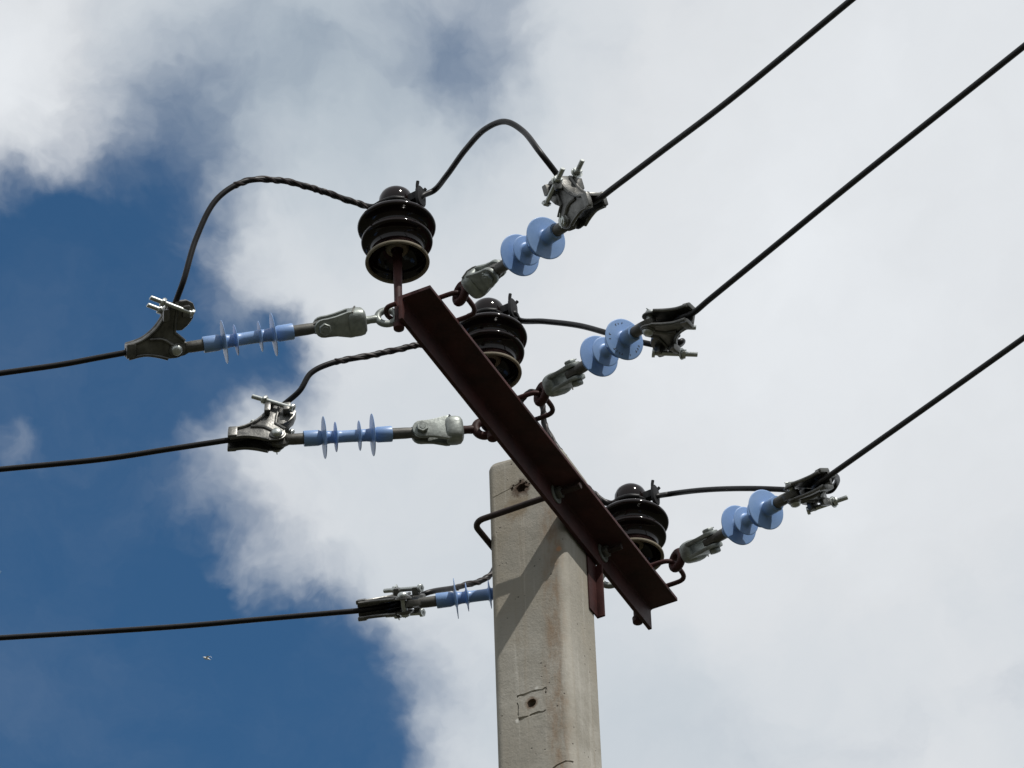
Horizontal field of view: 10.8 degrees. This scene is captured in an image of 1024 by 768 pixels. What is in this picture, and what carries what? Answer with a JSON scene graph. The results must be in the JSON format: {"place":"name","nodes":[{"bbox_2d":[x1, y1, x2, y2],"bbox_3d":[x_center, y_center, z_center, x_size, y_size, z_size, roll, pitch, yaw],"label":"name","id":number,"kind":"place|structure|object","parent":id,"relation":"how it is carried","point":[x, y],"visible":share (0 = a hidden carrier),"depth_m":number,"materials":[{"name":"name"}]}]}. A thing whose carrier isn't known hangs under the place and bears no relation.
{"place":"outdoors","nodes":[
{"label":"outdoors","id":0,"kind":"place"},
{"bbox_2d":[0,0,1023,767],"label":"sky","id":1,"kind":"structure","parent":0,"point":[883,627],"materials":[{"name":"white"}]},
{"label":"ground","id":2,"kind":"structure","parent":0,"visible":0},
{"bbox_2d":[489,448,601,767],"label":"utility pole","id":3,"kind":"object","parent":2,"relation":"on","point":[547,703],"visible":0.84,"depth_m":10.31,"materials":[{"name":"concrete"}]},
{"bbox_2d":[383,285,685,629],"bbox_3d":[0.060,0.138,10.328,0.146,0.077,1.069,-19,-43,19],"label":"crossarm","id":4,"kind":"object","parent":3,"relation":"attached to","point":[446,342],"visible":1,"depth_m":10.29,"materials":[{"name":"red paint"}]},
{"bbox_2d":[182,306,394,363],"bbox_3d":[-0.416,-0.094,9.970,0.431,0.081,0.081,-9,-75,-9],"label":"strain insulator","id":5,"kind":"object","parent":4,"relation":"attached to","point":[354,321],"visible":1,"depth_m":9.96,"materials":[{"name":"blue plastic"}]},
{"bbox_2d":[270,413,487,458],"bbox_3d":[-0.242,0.095,10.256,0.431,0.081,0.081,-3,-30,-9],"label":"strain insulator","id":6,"kind":"object","parent":4,"relation":"attached to","point":[449,430],"visible":1,"depth_m":10.25,"materials":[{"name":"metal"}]},
{"bbox_2d":[227,394,295,453],"bbox_3d":[-0.473,0.078,10.256,0.138,0.123,0.070,-3,-50,-9],"label":"strain clamp","id":7,"kind":"object","parent":6,"relation":"attached to","point":[275,421],"visible":1,"depth_m":10.23,"materials":[{"name":"metal"}]},
{"bbox_2d":[357,180,435,331],"bbox_3d":[-0.212,-0.229,10.078,0.147,0.343,0.147,-24,-45,24],"label":"pin insulator","id":8,"kind":"object","parent":4,"relation":"attached to","point":[396,237],"visible":1,"depth_m":10.09,"materials":[{"name":"brown ceramic"}]},
{"bbox_2d":[0,175,403,375],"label":"line cable","id":9,"kind":"object","parent":8,"relation":"attached to","point":[218,197],"visible":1,"depth_m":9.99,"materials":[{"name":"black rubber"}]},
{"bbox_2d":[124,296,195,360],"bbox_3d":[-0.644,-0.104,9.930,0.138,0.070,0.123,-9,-83,-9],"label":"strain clamp","id":10,"kind":"object","parent":9,"relation":"attached to","point":[162,338],"visible":1,"depth_m":9.92,"materials":[{"name":"metal"}]},
{"bbox_2d":[420,0,855,204],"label":"line cable","id":11,"kind":"object","parent":8,"relation":"attached to","point":[780,58],"visible":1,"depth_m":9.45,"materials":[{"name":"black rubber"}]},
{"bbox_2d":[460,293,526,441],"bbox_3d":[-0.041,-0.024,10.351,0.146,0.343,0.147,-23,-45,22],"label":"pin insulator","id":12,"kind":"object","parent":4,"relation":"attached to","point":[499,336],"visible":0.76,"depth_m":10.36,"materials":[{"name":"black ceramic"}]},
{"bbox_2d":[0,308,496,471],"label":"line cable","id":13,"kind":"object","parent":12,"relation":"attached to","point":[338,361],"visible":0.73,"depth_m":10.21,"materials":[{"name":"black rubber"}]},
{"bbox_2d":[513,42,1023,347],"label":"line cable","id":14,"kind":"object","parent":12,"relation":"attached to","point":[925,124],"visible":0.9,"depth_m":9.52,"materials":[{"name":"black rubber"}]},
{"bbox_2d":[405,574,613,618],"bbox_3d":[0.002,0.406,10.667,0.431,0.081,0.081,-7,-11,-1],"label":"strain insulator","id":15,"kind":"object","parent":4,"relation":"attached to","point":[448,599],"visible":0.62,"depth_m":10.65,"materials":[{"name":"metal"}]},
{"bbox_2d":[356,584,425,621],"bbox_3d":[-0.237,0.434,10.706,0.138,0.070,0.123,-7,3,-1],"label":"strain clamp","id":16,"kind":"object","parent":15,"relation":"attached to","point":[402,596],"visible":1,"depth_m":10.68,"materials":[{"name":"metal"}]},
{"bbox_2d":[452,217,579,306],"bbox_3d":[0.004,-0.226,9.846,0.081,0.081,0.431,49,-36,-7],"label":"strain insulator","id":17,"kind":"object","parent":4,"relation":"attached to","point":[544,238],"visible":1,"depth_m":9.81,"materials":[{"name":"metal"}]},
{"bbox_2d":[542,159,607,228],"bbox_3d":[0.111,-0.340,9.676,0.070,0.123,0.138,-1,-18,-32],"label":"strain clamp","id":18,"kind":"object","parent":17,"relation":"attached to","point":[570,197],"visible":1,"depth_m":9.67,"materials":[{"name":"metal"}]},
{"bbox_2d":[533,317,656,406],"bbox_3d":[0.150,-0.045,10.069,0.081,0.081,0.431,-13,-12,-34],"label":"strain insulator","id":19,"kind":"object","parent":4,"relation":"attached to","point":[600,356],"visible":1,"depth_m":10.03,"materials":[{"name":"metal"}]},
{"bbox_2d":[640,302,697,359],"bbox_3d":[0.297,-0.097,9.919,0.138,0.070,0.123,-15,-35,39],"label":"strain clamp","id":20,"kind":"object","parent":19,"relation":"attached to","point":[664,332],"visible":1,"depth_m":9.90,"materials":[{"name":"metal"}]},
{"bbox_2d":[606,480,668,625],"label":"pin insulator","id":21,"kind":"object","parent":4,"relation":"attached to","point":[643,520],"visible":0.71,"depth_m":10.79,"materials":[{"name":"black ceramic"}]},
{"bbox_2d":[0,389,638,640],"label":"line cable","id":22,"kind":"object","parent":21,"relation":"attached to","point":[488,576],"visible":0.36,"depth_m":10.66,"materials":[{"name":"black rubber"}]},
{"bbox_2d":[656,334,1023,498],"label":"line cable","id":23,"kind":"object","parent":21,"relation":"attached to","point":[923,409],"visible":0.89,"depth_m":10.14,"materials":[{"name":"black rubber"}]},
{"bbox_2d":[784,468,847,514],"bbox_3d":[0.581,0.199,10.322,0.123,0.070,0.138,-3,-19,-40],"label":"strain clamp","id":24,"kind":"object","parent":23,"relation":"attached to","point":[810,498],"visible":0.98,"depth_m":10.30,"materials":[{"name":"metal"}]},
{"bbox_2d":[668,489,799,572],"bbox_3d":[0.424,0.278,10.468,0.081,0.081,0.431,-12,-13,-37],"label":"strain insulator","id":25,"kind":"object","parent":4,"relation":"attached to","point":[762,509],"visible":1,"depth_m":10.43,"materials":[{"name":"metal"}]},
{"bbox_2d":[474,482,622,561],"bbox_3d":[0.071,0.289,10.505,0.238,0.040,0.245,-19,-43,19],"label":"pole bolt","id":26,"kind":"object","parent":3,"relation":"attached to","point":[605,551],"visible":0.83,"depth_m":10.45,"materials":[{"name":"metal"}]},
{"bbox_2d":[586,553,604,618],"bbox_3d":[0.161,0.371,10.480,0.017,0.174,0.038,-19,-43,19],"label":"angle cleat","id":27,"kind":"object","parent":3,"relation":"attached to","point":[596,600],"visible":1,"depth_m":10.47,"materials":[{"name":"red paint"}]}
]}

